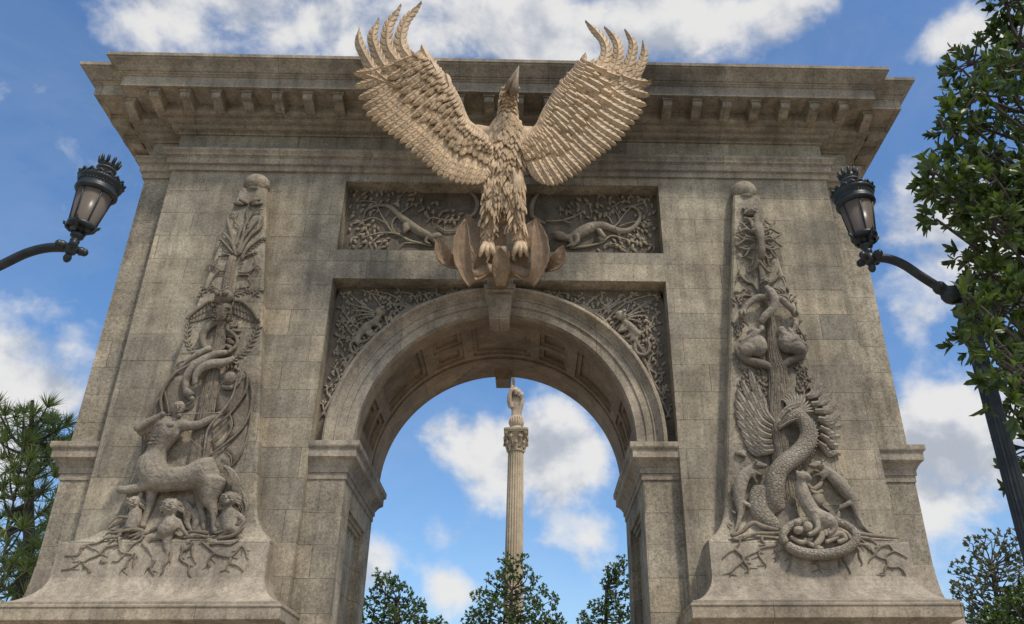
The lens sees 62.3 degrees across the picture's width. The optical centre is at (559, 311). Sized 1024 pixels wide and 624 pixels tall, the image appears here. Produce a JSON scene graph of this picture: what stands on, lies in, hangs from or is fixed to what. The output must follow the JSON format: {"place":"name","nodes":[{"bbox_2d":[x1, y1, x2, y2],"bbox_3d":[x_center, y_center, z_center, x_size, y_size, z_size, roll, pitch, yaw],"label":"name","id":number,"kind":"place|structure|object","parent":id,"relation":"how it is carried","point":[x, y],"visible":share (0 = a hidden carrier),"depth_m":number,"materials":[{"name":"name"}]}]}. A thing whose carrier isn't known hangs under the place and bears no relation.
{"place":"outdoors","nodes":[
{"label":"outdoors","id":0,"kind":"place"},
{"bbox_2d":[0,51,965,623],"bbox_3d":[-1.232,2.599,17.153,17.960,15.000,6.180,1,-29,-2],"label":"triumphal arch","id":1,"kind":"structure","parent":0,"point":[302,323],"depth_m":16.49,"materials":[{"name":"stone"}]},
{"bbox_2d":[354,1,651,288],"bbox_3d":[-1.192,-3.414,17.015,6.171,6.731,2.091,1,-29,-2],"label":"bird statue","id":2,"kind":"object","parent":1,"relation":"on","point":[570,132],"visible":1,"depth_m":16.58,"materials":[{"name":"beige stone"}]},
{"bbox_2d":[0,0,1023,623],"label":"sky","id":3,"kind":"structure","parent":0,"point":[440,525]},
{"label":"plaza","id":4,"kind":"structure","parent":0,"visible":0},
{"bbox_2d":[0,390,77,601],"bbox_3d":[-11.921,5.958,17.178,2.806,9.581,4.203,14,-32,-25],"label":"pine tree","id":5,"kind":"object","parent":4,"relation":"on","point":[32,443],"visible":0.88,"depth_m":18.31,"materials":[{"name":"green plant"}]},
{"bbox_2d":[0,153,125,270],"bbox_3d":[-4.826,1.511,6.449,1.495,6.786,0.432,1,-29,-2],"label":"street lamp","id":6,"kind":"object","parent":4,"relation":"on","point":[100,188],"visible":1,"depth_m":7.72,"materials":[{"name":"metal"}]},
{"bbox_2d":[362,567,448,623],"bbox_3d":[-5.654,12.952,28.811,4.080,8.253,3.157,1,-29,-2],"label":"street tree","id":7,"kind":"object","parent":4,"relation":"on","point":[395,610],"visible":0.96,"depth_m":30.04,"materials":[{"name":"green plant"}]},
{"bbox_2d":[460,551,567,623],"bbox_3d":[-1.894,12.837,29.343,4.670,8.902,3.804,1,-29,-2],"label":"street tree","id":8,"kind":"object","parent":4,"relation":"on","point":[509,612],"visible":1,"depth_m":30.54,"materials":[{"name":"green plant"}]},
{"bbox_2d":[503,427,528,623],"bbox_3d":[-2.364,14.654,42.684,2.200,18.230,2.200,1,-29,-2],"label":"monument column","id":9,"kind":"structure","parent":4,"relation":"on","point":[515,444],"depth_m":44.94,"materials":[{"name":"stone"}]},
{"bbox_2d":[507,377,523,426],"bbox_3d":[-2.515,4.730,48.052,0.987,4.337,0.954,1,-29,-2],"label":"hand statue","id":10,"kind":"object","parent":9,"relation":"on","point":[515,399],"visible":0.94,"depth_m":47.55,"materials":[{"name":"stone"}]},
{"bbox_2d":[576,554,630,623],"bbox_3d":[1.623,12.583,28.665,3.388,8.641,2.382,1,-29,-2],"label":"street tree","id":11,"kind":"object","parent":4,"relation":"on","point":[609,592],"visible":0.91,"depth_m":29.74,"materials":[{"name":"green plant"}]},
{"bbox_2d":[830,166,1023,562],"bbox_3d":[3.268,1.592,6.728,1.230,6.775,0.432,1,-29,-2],"label":"street lamp","id":12,"kind":"object","parent":4,"relation":"on","point":[852,197],"visible":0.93,"depth_m":7.72,"materials":[{"name":"metal"}]},
{"bbox_2d":[905,0,1023,497],"bbox_3d":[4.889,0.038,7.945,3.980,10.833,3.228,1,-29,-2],"label":"broadleaf tree","id":13,"kind":"object","parent":4,"relation":"on","point":[996,294],"visible":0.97,"depth_m":7.52,"materials":[{"name":"green plant"}]},
{"bbox_2d":[947,527,1023,623],"bbox_3d":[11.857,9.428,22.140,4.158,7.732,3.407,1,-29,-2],"label":"tree","id":14,"kind":"object","parent":4,"relation":"on","point":[992,567],"visible":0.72,"depth_m":23.13,"materials":[{"name":"green plant"}]},
{"bbox_2d":[965,575,1023,623],"bbox_3d":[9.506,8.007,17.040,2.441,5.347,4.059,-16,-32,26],"label":"tree","id":15,"kind":"object","parent":4,"relation":"on","point":[1014,600],"visible":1,"depth_m":17.57,"materials":[{"name":"green plant"}]}
]}

